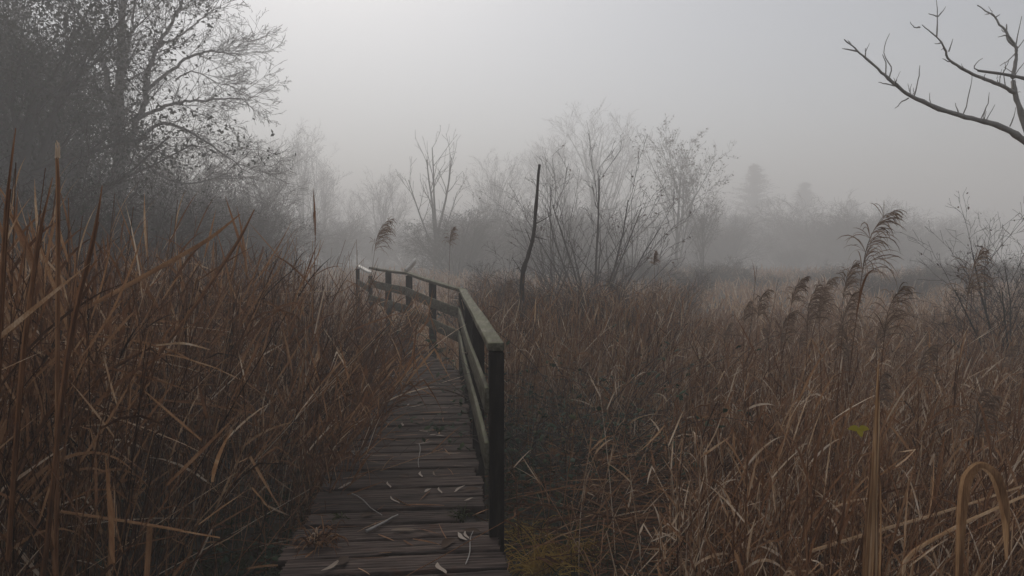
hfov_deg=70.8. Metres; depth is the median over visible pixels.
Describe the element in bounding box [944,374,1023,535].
reed
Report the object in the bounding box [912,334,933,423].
reed
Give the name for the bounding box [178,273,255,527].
reed
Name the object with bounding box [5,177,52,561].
reed
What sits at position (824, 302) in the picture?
reed
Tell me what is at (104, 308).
reed
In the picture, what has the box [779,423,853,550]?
reed
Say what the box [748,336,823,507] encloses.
reed
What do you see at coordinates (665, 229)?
thorn bush
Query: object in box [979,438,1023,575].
reed
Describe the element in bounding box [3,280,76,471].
reed
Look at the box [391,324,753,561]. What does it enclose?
bramble
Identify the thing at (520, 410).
bramble
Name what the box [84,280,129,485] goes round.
reed
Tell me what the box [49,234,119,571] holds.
reed
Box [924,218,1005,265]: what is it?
bare bush
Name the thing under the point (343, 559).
fallen leaf
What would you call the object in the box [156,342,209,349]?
reed
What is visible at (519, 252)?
bare bush
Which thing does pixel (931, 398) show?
reed
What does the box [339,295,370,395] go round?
reed
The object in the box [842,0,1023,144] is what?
overhanging tree
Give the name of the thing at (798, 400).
reed
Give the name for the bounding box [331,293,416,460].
reed
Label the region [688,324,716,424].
reed
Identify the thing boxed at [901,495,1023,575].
reed
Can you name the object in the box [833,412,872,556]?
reed
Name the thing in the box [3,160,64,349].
reed
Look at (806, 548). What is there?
reed
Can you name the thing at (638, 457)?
bramble
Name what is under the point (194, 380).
reed
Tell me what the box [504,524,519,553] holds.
grass tuft
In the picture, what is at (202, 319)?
reed
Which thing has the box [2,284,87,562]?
reed
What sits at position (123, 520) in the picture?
reed
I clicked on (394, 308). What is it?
reed
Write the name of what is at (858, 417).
reed
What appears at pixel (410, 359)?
reed
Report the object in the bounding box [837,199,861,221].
conifer
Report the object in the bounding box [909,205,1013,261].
thorn bush
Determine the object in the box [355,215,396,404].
reed
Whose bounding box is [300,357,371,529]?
reed
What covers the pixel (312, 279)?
reed
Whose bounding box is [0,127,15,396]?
reed
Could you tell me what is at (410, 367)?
reed
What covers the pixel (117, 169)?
thorn bush
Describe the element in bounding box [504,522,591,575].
grass tuft
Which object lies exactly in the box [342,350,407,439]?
reed
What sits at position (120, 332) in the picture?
reed
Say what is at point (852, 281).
reed
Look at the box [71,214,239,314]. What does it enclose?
reed
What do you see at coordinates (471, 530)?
fallen leaf
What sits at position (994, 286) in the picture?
bare shrub
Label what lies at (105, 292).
reed
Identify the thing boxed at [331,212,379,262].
bare bush
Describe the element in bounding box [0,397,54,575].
reed
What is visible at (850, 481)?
reed
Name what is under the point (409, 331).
reed
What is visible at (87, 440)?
reed
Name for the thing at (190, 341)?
reed
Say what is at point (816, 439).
reed
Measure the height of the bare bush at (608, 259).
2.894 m
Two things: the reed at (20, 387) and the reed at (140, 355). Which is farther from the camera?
the reed at (140, 355)
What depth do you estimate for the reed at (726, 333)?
5.86 m
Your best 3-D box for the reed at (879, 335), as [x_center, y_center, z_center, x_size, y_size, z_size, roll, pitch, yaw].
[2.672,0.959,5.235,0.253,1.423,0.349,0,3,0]
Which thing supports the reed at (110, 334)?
on the ground
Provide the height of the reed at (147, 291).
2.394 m
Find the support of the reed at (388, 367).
on the ground
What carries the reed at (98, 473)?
on the ground
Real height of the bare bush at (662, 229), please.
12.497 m
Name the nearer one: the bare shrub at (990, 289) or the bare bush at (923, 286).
the bare shrub at (990, 289)
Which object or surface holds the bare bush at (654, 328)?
on the ground
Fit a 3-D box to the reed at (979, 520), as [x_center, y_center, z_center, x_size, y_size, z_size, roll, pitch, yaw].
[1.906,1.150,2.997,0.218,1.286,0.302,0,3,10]
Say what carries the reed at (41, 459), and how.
on the ground
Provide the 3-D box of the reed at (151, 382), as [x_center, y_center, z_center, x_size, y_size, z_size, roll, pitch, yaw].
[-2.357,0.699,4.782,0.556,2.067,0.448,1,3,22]
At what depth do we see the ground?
5.66 m
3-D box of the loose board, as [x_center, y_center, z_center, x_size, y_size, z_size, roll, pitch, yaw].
[-1.695,-0.362,11.992,0.117,0.277,0.319,2,4,37]
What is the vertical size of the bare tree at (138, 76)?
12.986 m
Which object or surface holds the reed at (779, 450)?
on the ground
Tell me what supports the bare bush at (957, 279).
on the ground
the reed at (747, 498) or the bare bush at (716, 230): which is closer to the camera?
the reed at (747, 498)
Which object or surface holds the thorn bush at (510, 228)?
on the ground
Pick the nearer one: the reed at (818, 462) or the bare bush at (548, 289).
the reed at (818, 462)
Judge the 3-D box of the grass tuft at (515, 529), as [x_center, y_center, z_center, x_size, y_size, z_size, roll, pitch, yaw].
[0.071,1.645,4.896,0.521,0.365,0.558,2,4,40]
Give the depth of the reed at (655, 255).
7.60 m
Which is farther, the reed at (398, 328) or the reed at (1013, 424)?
the reed at (398, 328)
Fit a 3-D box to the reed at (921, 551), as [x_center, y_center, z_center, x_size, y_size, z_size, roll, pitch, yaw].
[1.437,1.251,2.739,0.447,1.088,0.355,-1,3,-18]
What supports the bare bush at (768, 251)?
on the ground
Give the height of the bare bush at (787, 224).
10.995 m
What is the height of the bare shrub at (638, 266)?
5.337 m
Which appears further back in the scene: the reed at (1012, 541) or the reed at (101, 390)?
the reed at (101, 390)
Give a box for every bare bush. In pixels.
[110,105,287,237]
[125,126,318,258]
[133,158,319,283]
[228,188,341,273]
[299,203,369,271]
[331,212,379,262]
[350,206,413,266]
[359,219,432,267]
[403,210,463,263]
[406,193,536,271]
[409,202,479,262]
[424,257,526,344]
[437,238,484,271]
[464,256,499,279]
[466,250,550,326]
[478,223,519,272]
[479,242,659,376]
[484,185,625,273]
[490,247,537,275]
[501,240,548,266]
[511,228,591,271]
[540,189,655,249]
[546,225,613,278]
[560,255,705,379]
[561,259,637,295]
[576,248,611,274]
[587,245,628,271]
[590,201,654,267]
[599,270,646,290]
[600,253,650,279]
[611,225,659,262]
[612,261,670,283]
[617,256,693,287]
[624,198,700,262]
[627,249,652,266]
[637,242,667,260]
[650,261,716,319]
[656,229,710,264]
[659,262,728,295]
[660,204,761,262]
[660,249,696,272]
[666,213,756,267]
[673,206,782,268]
[686,252,749,285]
[698,200,784,261]
[707,258,768,285]
[732,212,819,265]
[736,270,781,290]
[748,219,809,262]
[751,197,865,248]
[752,192,866,265]
[760,269,794,287]
[784,266,831,284]
[788,190,914,268]
[790,196,936,268]
[816,261,861,286]
[826,263,886,291]
[849,265,919,301]
[859,234,921,268]
[872,267,949,301]
[889,217,950,261]
[893,208,970,264]
[895,218,959,265]
[898,259,969,293]
[904,254,976,286]
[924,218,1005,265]
[925,255,1000,290]
[971,251,1023,289]
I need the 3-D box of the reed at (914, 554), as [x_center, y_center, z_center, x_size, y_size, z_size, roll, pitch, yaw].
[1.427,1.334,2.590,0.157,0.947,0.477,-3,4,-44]
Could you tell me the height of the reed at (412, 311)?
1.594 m
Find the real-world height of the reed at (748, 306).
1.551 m
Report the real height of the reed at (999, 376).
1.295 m
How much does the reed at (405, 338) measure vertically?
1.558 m
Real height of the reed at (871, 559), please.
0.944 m
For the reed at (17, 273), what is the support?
on the ground
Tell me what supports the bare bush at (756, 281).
on the ground
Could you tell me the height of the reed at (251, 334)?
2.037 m
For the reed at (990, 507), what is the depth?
3.36 m
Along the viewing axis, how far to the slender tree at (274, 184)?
69.49 m
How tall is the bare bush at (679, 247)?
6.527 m
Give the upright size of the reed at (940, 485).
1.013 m
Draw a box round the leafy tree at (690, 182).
[629,114,737,269]
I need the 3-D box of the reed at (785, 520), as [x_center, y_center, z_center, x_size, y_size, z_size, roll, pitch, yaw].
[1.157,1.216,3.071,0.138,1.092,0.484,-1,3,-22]
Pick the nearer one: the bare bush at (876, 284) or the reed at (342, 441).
the reed at (342, 441)
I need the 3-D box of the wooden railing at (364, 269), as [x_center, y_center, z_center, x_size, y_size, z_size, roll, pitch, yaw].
[-3.025,0.514,14.744,0.098,1.960,1.196,-1,3,-25]
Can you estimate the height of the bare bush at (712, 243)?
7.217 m
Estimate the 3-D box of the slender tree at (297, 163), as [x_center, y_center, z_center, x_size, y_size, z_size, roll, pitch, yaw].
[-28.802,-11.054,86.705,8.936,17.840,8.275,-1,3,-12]
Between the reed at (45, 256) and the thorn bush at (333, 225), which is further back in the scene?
the thorn bush at (333, 225)
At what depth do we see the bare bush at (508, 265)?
57.92 m
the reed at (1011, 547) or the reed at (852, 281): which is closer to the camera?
the reed at (1011, 547)
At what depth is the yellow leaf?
3.34 m
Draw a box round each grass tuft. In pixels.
[289,515,348,558]
[330,510,349,521]
[447,503,477,522]
[481,508,565,545]
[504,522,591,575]
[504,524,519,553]
[510,520,621,573]
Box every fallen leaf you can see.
[321,560,338,570]
[338,556,348,563]
[392,528,416,530]
[435,562,446,572]
[442,538,455,547]
[463,528,479,531]
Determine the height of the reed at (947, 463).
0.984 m
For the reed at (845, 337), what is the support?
on the ground
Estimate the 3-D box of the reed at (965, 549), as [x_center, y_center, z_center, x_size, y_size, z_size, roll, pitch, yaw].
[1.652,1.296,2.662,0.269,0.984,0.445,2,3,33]
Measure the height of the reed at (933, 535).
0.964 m
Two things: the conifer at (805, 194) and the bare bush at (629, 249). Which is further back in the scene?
the conifer at (805, 194)
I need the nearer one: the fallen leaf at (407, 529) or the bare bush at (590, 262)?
the fallen leaf at (407, 529)
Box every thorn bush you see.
[0,129,237,312]
[0,135,196,246]
[1,102,201,236]
[34,138,266,278]
[52,169,276,293]
[167,173,324,287]
[222,213,324,285]
[289,196,381,266]
[389,192,531,279]
[413,193,532,267]
[445,190,559,270]
[491,232,581,282]
[511,194,655,269]
[628,208,722,262]
[645,253,672,267]
[675,193,764,261]
[740,208,790,261]
[810,198,905,266]
[818,197,943,264]
[874,210,972,267]
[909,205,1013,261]
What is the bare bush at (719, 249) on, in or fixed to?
on the ground
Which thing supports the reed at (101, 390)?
on the ground
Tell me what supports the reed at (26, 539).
on the ground
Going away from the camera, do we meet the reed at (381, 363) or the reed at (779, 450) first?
the reed at (779, 450)
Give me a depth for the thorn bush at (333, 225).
92.68 m
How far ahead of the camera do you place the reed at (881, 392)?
4.30 m
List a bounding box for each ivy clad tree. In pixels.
[0,0,163,241]
[0,0,295,251]
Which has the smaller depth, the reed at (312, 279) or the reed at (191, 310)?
the reed at (191, 310)
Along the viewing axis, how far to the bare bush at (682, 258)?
68.21 m
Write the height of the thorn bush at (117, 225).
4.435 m
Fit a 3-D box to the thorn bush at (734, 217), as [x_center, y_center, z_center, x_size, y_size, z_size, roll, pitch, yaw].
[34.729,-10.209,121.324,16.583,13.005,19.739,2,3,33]
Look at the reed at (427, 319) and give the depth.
6.87 m
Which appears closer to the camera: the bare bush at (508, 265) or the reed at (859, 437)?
the reed at (859, 437)
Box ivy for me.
[367,307,445,336]
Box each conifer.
[715,163,791,259]
[779,182,834,226]
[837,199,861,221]
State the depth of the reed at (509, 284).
8.60 m
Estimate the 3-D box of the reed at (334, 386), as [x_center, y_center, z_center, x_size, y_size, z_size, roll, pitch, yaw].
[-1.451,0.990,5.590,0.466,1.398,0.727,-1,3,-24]
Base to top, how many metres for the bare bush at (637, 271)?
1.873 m
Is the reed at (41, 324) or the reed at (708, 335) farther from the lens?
the reed at (708, 335)
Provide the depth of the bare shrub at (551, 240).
28.19 m
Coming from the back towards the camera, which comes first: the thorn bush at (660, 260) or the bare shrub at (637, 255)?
the thorn bush at (660, 260)
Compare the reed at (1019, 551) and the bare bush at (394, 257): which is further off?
the bare bush at (394, 257)
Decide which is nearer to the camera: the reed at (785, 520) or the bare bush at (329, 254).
the reed at (785, 520)
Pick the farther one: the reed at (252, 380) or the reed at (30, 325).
the reed at (252, 380)
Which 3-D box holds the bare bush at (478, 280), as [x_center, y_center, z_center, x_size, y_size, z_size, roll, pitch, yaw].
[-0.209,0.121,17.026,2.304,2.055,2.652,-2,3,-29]
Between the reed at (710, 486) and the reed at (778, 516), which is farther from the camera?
the reed at (710, 486)
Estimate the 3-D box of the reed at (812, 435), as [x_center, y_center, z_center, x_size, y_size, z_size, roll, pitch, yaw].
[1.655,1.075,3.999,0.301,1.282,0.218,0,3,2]
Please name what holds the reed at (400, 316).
on the ground
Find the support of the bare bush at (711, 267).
on the ground
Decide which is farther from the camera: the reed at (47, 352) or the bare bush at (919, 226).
the bare bush at (919, 226)
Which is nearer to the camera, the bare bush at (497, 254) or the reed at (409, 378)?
the reed at (409, 378)
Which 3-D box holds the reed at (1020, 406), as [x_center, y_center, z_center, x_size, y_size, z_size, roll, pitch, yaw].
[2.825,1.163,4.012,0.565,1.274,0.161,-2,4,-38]
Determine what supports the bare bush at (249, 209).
on the ground
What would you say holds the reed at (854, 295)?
on the ground
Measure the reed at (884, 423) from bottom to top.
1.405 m
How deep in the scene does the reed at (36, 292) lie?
3.23 m
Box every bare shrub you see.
[479,147,594,294]
[506,132,694,309]
[597,172,674,288]
[864,187,1023,406]
[933,237,1023,332]
[947,230,1023,337]
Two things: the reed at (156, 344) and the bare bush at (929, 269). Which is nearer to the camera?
the reed at (156, 344)
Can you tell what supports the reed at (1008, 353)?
on the ground
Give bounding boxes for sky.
[1,0,1023,254]
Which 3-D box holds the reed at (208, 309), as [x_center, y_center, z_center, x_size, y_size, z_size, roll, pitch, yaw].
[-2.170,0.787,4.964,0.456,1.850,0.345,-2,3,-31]
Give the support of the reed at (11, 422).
on the ground
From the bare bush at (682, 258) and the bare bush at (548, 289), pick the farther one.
the bare bush at (682, 258)
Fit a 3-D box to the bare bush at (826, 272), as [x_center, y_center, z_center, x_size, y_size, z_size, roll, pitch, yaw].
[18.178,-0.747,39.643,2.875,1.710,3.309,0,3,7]
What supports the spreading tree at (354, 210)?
on the ground
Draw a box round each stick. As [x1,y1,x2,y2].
[352,493,381,514]
[366,514,397,531]
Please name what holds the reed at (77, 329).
on the ground
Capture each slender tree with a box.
[229,115,309,235]
[230,125,310,216]
[273,119,350,265]
[292,142,341,263]
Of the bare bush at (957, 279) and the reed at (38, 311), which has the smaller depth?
the reed at (38, 311)
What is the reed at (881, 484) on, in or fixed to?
on the ground
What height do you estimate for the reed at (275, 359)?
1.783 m
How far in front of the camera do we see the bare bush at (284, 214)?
42.64 m
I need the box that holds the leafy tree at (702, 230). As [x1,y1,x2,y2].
[673,193,724,275]
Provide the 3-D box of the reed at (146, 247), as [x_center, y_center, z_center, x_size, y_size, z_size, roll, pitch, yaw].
[-2.151,0.607,4.229,0.593,2.331,0.433,0,3,-10]
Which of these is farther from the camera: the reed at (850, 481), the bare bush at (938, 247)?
the bare bush at (938, 247)
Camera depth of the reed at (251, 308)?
5.02 m
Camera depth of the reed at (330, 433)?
5.20 m
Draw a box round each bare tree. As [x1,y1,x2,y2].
[1,1,194,227]
[18,0,296,232]
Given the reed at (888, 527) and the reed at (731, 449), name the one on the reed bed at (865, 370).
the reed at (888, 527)
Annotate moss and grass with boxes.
[170,443,821,575]
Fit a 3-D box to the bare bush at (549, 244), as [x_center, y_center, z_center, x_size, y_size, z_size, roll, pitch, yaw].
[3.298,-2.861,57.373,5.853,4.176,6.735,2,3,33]
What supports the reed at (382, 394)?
on the ground
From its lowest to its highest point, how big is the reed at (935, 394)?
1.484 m
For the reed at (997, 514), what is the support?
on the ground
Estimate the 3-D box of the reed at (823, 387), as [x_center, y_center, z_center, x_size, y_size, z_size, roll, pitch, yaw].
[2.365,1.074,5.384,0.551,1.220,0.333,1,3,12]
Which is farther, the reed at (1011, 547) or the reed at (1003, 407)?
the reed at (1003, 407)
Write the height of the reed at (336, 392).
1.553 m
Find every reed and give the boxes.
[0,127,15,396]
[0,162,70,531]
[0,162,135,575]
[0,180,73,530]
[0,200,28,558]
[0,207,102,567]
[0,222,48,523]
[0,224,115,574]
[0,305,48,506]
[0,309,114,575]
[0,322,46,528]
[0,327,47,410]
[0,337,83,561]
[0,369,44,432]
[0,380,26,475]
[0,392,28,574]
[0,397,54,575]
[1,178,79,549]
[1,237,41,460]
[1,367,51,575]
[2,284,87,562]
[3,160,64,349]
[3,192,17,406]
[3,197,83,573]
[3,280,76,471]
[3,295,73,575]
[4,181,96,571]
[4,239,52,453]
[4,242,31,331]
[4,270,50,519]
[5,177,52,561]
[5,195,72,536]
[5,201,63,542]
[5,253,150,575]
[5,277,63,566]
[6,235,66,458]
[7,338,77,575]
[15,248,103,575]
[18,248,112,557]
[18,257,88,552]
[18,285,98,489]
[19,245,65,570]
[20,246,97,575]
[29,198,133,575]
[29,239,158,575]
[36,224,183,572]
[39,193,82,425]
[41,185,102,575]
[42,277,124,572]
[44,222,94,419]
[47,232,89,464]
[48,310,134,571]
[49,188,133,542]
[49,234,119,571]
[54,140,59,575]
[59,262,134,575]
[60,510,219,538]
[63,282,163,551]
[69,200,154,575]
[69,330,132,570]
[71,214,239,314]
[73,255,169,575]
[81,294,145,553]
[81,328,153,575]
[82,193,179,566]
[82,325,184,573]
[84,232,126,487]
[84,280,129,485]
[86,202,128,412]
[87,245,114,431]
[100,260,165,508]
[111,190,211,571]
[112,240,204,536]
[119,192,197,538]
[125,272,167,488]
[125,282,179,487]
[135,210,253,384]
[141,243,211,503]
[144,526,152,575]
[150,198,213,505]
[151,279,203,565]
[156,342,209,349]
[161,250,237,527]
[164,291,218,500]
[168,270,229,532]
[173,227,238,498]
[174,220,263,539]
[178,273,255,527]
[182,296,230,517]
[184,270,234,512]
[188,197,272,492]
[192,223,294,535]
[196,226,297,513]
[196,248,294,528]
[200,248,279,515]
[216,213,255,403]
[224,277,285,485]
[247,241,336,515]
[252,280,297,506]
[257,318,355,535]
[262,240,319,524]
[266,382,344,556]
[270,190,341,503]
[277,381,369,551]
[284,331,337,516]
[285,401,370,537]
[286,323,371,473]
[289,359,379,541]
[291,361,362,531]
[294,382,343,529]
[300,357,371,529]
[301,332,361,460]
[308,212,313,412]
[310,362,365,464]
[312,332,368,492]
[312,406,348,482]
[319,365,391,478]
[320,364,433,396]
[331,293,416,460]
[334,303,375,419]
[337,302,404,429]
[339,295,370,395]
[339,304,373,435]
[339,343,402,456]
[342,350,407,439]
[346,341,411,465]
[349,329,436,473]
[350,313,449,485]
[351,339,437,462]
[354,360,416,449]
[354,365,397,434]
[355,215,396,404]
[356,294,440,420]
[369,340,398,399]
[370,282,422,361]
[371,305,440,431]
[372,333,404,402]
[376,296,425,394]
[379,310,420,401]
[379,377,419,426]
[380,297,420,362]
[382,286,402,339]
[383,278,428,367]
[389,290,446,386]
[389,310,422,361]
[395,289,431,350]
[398,284,427,341]
[403,298,429,329]
[431,226,458,372]
[501,279,515,368]
[648,250,660,403]
[685,376,737,548]
[685,440,739,533]
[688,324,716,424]
[688,401,732,477]
[693,436,781,575]
[694,405,787,575]
[699,383,773,575]
[703,404,740,510]
[706,323,734,467]
[721,393,769,534]
[724,384,813,557]
[725,395,804,570]
[734,289,773,456]
[735,410,793,572]
[738,386,782,504]
[739,262,756,493]
[739,438,814,575]
[741,299,756,434]
[748,283,777,480]
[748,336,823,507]
[750,476,804,573]
[765,432,838,574]
[768,276,809,469]
[768,346,830,567]
[769,310,800,482]
[769,430,831,566]
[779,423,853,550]
[783,425,836,575]
[784,281,831,471]
[785,371,870,519]
[786,389,834,457]
[788,371,837,549]
[790,277,840,489]
[791,455,844,575]
[792,324,815,450]
[792,523,826,575]
[793,286,837,515]
[793,424,854,545]
[795,411,841,522]
[797,353,865,451]
[797,382,846,528]
[800,357,825,450]
[802,392,864,575]
[809,485,1023,552]
[813,482,889,575]
[816,203,906,556]
[817,397,901,575]
[818,377,916,574]
[819,291,866,494]
[820,414,861,513]
[822,260,870,492]
[822,420,924,570]
[823,458,894,575]
[824,406,915,554]
[824,513,861,575]
[832,322,860,509]
[832,359,847,457]
[832,443,955,575]
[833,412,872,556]
[834,394,883,533]
[836,348,861,459]
[838,442,895,575]
[844,368,893,469]
[848,486,882,572]
[849,389,874,461]
[850,428,899,541]
[850,440,899,555]
[853,375,881,447]
[856,421,925,571]
[857,282,920,445]
[860,321,896,397]
[862,358,881,575]
[865,371,897,539]
[865,422,910,561]
[881,374,974,544]
[881,497,951,575]
[882,424,1021,575]
[882,431,991,571]
[883,351,948,514]
[883,464,917,573]
[884,469,942,575]
[889,386,945,575]
[892,344,943,535]
[892,456,939,575]
[898,377,934,511]
[899,410,925,513]
[901,435,973,559]
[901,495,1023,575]
[909,377,952,472]
[911,354,983,457]
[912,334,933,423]
[912,528,918,574]
[926,401,981,575]
[928,466,976,575]
[929,328,952,556]
[929,517,974,575]
[931,414,957,533]
[938,378,1003,555]
[938,443,1023,570]
[941,244,998,486]
[942,387,1023,575]
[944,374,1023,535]
[945,379,979,474]
[950,370,1006,466]
[951,395,1007,511]
[955,454,1021,575]
[955,462,1010,575]
[962,419,1016,575]
[964,397,1008,572]
[966,525,989,575]
[967,342,1014,462]
[976,449,1018,575]
[978,381,1020,460]
[979,344,1020,436]
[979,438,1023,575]
[980,380,1021,462]
[982,397,1022,555]
[984,417,1005,549]
[987,501,1023,575]
[995,378,1023,566]
[997,508,1023,575]
[1004,416,1023,575]
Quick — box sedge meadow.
[111,262,1023,376]
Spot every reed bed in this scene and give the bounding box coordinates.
[0,199,549,575]
[443,267,1023,575]
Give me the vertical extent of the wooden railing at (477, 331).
1.967 m
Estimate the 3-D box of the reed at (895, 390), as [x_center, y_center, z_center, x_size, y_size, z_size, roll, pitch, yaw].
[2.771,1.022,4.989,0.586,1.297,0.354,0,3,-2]
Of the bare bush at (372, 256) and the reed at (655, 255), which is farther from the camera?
the bare bush at (372, 256)
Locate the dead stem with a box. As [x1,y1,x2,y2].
[512,164,551,351]
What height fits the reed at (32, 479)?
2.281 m
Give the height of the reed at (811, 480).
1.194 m
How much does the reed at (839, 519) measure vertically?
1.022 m
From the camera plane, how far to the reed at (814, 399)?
5.71 m
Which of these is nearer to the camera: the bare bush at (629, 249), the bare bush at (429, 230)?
the bare bush at (629, 249)
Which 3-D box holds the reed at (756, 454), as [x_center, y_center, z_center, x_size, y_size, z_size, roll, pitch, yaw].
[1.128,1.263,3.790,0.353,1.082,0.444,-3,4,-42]
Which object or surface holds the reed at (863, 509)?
on the ground
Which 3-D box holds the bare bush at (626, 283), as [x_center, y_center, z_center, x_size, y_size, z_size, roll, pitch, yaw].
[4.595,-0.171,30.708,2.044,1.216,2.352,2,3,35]
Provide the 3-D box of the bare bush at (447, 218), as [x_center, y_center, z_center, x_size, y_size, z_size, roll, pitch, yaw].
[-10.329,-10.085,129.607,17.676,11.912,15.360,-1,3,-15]
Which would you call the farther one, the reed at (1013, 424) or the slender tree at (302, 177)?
the slender tree at (302, 177)
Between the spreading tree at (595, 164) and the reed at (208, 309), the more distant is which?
the spreading tree at (595, 164)
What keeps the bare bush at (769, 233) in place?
on the ground
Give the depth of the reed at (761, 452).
4.02 m
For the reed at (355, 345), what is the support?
on the ground
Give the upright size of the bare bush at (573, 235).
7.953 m
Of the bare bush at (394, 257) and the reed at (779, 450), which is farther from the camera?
the bare bush at (394, 257)
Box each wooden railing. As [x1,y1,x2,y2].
[355,265,372,319]
[368,267,503,551]
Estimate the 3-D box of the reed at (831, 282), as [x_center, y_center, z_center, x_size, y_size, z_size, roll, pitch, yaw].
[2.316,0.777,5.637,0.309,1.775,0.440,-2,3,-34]
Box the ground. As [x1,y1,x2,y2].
[0,255,1023,575]
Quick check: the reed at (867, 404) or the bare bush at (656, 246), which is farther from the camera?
the bare bush at (656, 246)
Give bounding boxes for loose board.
[404,258,416,271]
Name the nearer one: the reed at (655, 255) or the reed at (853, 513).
the reed at (853, 513)
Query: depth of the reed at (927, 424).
3.58 m
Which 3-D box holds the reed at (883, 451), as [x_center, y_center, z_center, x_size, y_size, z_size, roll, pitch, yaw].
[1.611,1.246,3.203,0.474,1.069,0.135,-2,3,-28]
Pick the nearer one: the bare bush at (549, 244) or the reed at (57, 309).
the reed at (57, 309)
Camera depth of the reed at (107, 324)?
3.52 m
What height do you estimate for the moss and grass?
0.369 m
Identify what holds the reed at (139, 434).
on the ground
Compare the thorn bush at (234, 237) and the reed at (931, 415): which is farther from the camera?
the thorn bush at (234, 237)
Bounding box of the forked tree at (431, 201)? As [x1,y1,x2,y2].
[398,125,469,272]
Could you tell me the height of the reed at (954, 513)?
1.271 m
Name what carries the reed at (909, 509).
on the ground
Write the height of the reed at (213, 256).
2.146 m
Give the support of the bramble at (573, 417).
on the ground
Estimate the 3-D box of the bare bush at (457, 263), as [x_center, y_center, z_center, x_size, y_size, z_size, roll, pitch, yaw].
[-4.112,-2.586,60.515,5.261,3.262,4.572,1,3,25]
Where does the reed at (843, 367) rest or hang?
on the ground
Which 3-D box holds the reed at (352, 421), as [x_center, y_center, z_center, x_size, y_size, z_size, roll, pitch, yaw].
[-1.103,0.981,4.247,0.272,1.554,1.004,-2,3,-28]
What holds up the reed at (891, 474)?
on the ground
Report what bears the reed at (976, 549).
on the ground
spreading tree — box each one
[323,189,374,263]
[349,164,419,265]
[455,149,535,230]
[510,131,600,227]
[517,100,655,238]
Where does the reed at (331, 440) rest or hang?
on the ground
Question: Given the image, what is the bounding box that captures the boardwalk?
[277,315,510,575]
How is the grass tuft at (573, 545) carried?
on the ground
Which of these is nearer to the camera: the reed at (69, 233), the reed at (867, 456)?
the reed at (867, 456)
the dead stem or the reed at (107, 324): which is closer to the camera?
the reed at (107, 324)
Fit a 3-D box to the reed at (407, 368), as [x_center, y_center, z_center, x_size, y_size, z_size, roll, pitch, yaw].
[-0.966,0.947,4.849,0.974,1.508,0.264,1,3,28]
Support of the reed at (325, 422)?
on the ground
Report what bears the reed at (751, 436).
on the ground
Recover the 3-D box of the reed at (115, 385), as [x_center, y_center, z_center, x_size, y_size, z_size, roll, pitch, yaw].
[-1.745,0.761,3.011,0.684,2.047,0.483,0,3,-6]
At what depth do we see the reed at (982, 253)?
4.63 m
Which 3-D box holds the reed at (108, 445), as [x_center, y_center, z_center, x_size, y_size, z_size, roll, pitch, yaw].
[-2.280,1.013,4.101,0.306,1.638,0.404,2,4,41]
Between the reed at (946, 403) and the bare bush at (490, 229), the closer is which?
the reed at (946, 403)
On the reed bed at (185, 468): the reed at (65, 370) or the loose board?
the reed at (65, 370)
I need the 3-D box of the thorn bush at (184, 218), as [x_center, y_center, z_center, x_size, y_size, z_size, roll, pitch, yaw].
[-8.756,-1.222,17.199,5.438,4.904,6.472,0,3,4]
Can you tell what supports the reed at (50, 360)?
on the ground
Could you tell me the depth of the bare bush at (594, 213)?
112.19 m
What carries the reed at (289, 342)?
on the ground
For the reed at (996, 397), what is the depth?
3.36 m
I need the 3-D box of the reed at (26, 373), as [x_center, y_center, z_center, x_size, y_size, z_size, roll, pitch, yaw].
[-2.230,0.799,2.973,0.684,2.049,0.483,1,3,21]
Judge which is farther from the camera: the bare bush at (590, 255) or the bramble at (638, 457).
the bare bush at (590, 255)
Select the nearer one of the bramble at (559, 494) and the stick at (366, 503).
the stick at (366, 503)
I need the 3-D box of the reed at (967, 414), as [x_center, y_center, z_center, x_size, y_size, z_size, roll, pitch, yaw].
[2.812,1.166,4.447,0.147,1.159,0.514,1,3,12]
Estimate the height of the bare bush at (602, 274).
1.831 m
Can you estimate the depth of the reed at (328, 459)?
4.88 m
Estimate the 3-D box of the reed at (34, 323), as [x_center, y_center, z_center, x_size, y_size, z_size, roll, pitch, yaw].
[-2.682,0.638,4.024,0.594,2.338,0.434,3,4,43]
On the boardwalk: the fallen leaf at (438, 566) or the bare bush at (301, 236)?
the fallen leaf at (438, 566)
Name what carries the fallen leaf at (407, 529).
on the boardwalk
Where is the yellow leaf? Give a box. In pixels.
[848,425,869,436]
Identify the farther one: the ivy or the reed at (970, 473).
the ivy
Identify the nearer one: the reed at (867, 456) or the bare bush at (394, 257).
the reed at (867, 456)
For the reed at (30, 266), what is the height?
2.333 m
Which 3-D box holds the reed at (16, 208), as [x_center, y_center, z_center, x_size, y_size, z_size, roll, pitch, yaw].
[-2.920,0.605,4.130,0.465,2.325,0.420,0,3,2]
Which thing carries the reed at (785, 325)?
on the ground
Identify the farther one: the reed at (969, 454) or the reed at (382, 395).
the reed at (382, 395)
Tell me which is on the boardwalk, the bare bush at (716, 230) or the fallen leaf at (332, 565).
the fallen leaf at (332, 565)
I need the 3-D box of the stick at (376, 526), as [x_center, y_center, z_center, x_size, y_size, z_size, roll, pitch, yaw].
[-0.709,1.290,3.951,0.023,0.019,0.260,2,3,30]
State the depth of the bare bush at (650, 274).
35.44 m
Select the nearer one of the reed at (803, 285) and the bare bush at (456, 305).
the reed at (803, 285)
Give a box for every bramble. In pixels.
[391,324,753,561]
[397,320,653,456]
[471,318,783,498]
[488,452,634,548]
[581,409,786,482]
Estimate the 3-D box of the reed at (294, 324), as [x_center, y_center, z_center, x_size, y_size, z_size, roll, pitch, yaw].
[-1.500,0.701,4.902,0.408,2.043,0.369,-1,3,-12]
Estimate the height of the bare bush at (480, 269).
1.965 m
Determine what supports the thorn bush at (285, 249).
on the ground

